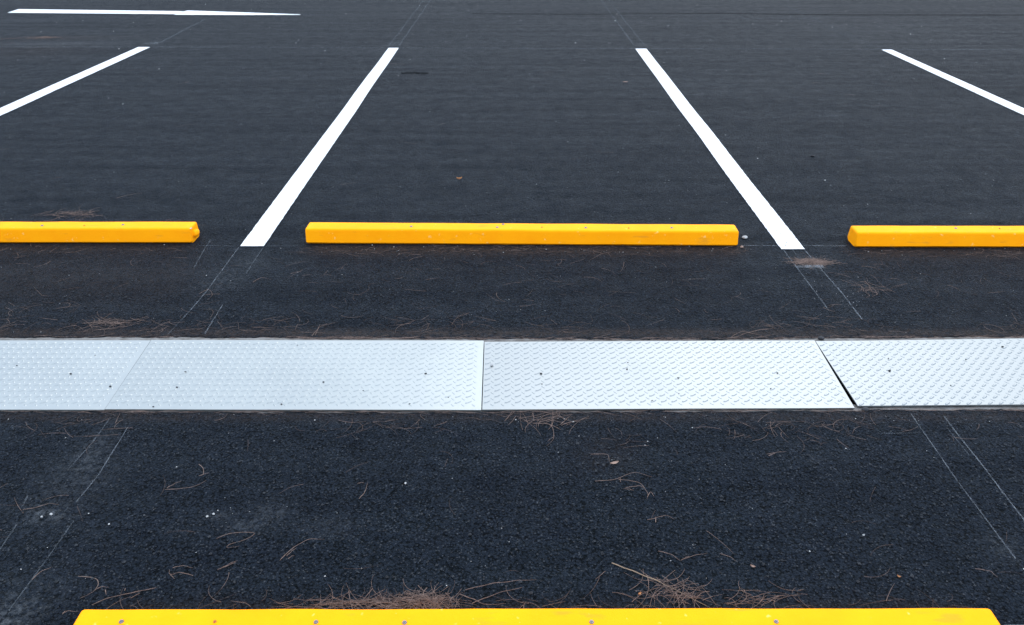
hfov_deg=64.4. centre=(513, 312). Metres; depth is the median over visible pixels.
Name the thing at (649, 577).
straw stalk
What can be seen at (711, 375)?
diamond plate cover
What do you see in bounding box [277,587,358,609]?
pine needle clump
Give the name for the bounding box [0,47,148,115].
parking line
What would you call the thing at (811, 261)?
pine needle clump
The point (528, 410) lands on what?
pine needle litter
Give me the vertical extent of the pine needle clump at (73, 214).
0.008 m
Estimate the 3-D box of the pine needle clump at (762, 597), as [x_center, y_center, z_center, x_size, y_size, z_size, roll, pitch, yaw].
[0.655,0.738,2.094,0.228,0.008,0.130,0,28,0]
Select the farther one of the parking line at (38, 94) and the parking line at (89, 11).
the parking line at (89, 11)
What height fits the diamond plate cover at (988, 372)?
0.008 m
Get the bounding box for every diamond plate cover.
[0,340,150,410]
[105,340,483,410]
[482,340,853,410]
[815,338,1023,406]
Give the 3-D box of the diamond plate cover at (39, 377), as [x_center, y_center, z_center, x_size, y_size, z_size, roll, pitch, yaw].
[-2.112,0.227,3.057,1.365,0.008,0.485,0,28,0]
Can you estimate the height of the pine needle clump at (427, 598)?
0.017 m
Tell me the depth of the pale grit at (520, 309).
3.63 m
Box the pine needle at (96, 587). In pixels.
[78,576,105,597]
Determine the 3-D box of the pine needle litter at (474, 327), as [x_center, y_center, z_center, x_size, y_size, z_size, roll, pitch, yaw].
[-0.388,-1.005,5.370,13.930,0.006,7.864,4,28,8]
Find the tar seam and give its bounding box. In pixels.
[472,13,840,14]
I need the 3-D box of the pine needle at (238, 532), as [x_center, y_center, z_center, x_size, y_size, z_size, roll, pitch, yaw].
[-0.784,0.638,2.284,0.102,0.002,0.061,0,28,0]
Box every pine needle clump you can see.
[32,207,101,219]
[75,313,147,332]
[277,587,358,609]
[319,575,418,609]
[385,581,477,609]
[504,409,586,433]
[612,570,715,608]
[727,581,814,608]
[783,256,845,267]
[846,280,895,297]
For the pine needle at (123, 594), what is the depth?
2.11 m
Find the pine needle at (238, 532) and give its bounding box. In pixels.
[218,532,254,547]
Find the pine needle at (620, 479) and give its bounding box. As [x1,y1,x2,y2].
[599,472,653,497]
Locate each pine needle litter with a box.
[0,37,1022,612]
[0,38,1023,609]
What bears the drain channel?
in the ground
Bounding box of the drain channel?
[0,337,1023,412]
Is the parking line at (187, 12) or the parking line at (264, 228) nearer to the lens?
the parking line at (264, 228)
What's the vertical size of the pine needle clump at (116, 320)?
0.009 m
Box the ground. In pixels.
[0,0,1023,624]
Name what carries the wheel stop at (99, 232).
on the ground
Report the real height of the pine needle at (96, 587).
0.004 m
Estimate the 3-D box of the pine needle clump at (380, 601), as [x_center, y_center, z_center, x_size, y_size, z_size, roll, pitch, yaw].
[-0.370,0.742,2.085,0.261,0.008,0.197,0,28,0]
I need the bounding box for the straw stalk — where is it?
[612,563,709,607]
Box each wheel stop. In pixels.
[0,222,199,242]
[74,608,999,624]
[305,222,738,245]
[848,226,1023,246]
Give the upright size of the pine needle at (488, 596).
0.005 m
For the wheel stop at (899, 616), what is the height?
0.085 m
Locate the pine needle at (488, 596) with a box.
[460,580,521,604]
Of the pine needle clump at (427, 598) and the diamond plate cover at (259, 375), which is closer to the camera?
the pine needle clump at (427, 598)
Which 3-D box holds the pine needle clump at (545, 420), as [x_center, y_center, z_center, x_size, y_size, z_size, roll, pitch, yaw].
[0.111,0.369,2.787,0.299,0.008,0.176,6,29,11]
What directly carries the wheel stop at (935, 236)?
on the ground
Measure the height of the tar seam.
0.001 m
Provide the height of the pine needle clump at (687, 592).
0.014 m
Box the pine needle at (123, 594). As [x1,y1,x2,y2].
[92,587,155,604]
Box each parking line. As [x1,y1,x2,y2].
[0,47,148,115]
[8,9,182,13]
[175,10,299,14]
[241,48,397,245]
[636,49,803,248]
[883,50,1023,114]
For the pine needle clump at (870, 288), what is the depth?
3.68 m
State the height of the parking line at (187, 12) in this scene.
0.002 m
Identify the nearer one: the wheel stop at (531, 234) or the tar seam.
the wheel stop at (531, 234)
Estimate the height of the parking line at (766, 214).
0.002 m
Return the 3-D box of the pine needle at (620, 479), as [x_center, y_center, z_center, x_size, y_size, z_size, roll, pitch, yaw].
[0.357,0.517,2.507,0.185,0.005,0.103,14,31,25]
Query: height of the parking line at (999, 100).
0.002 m

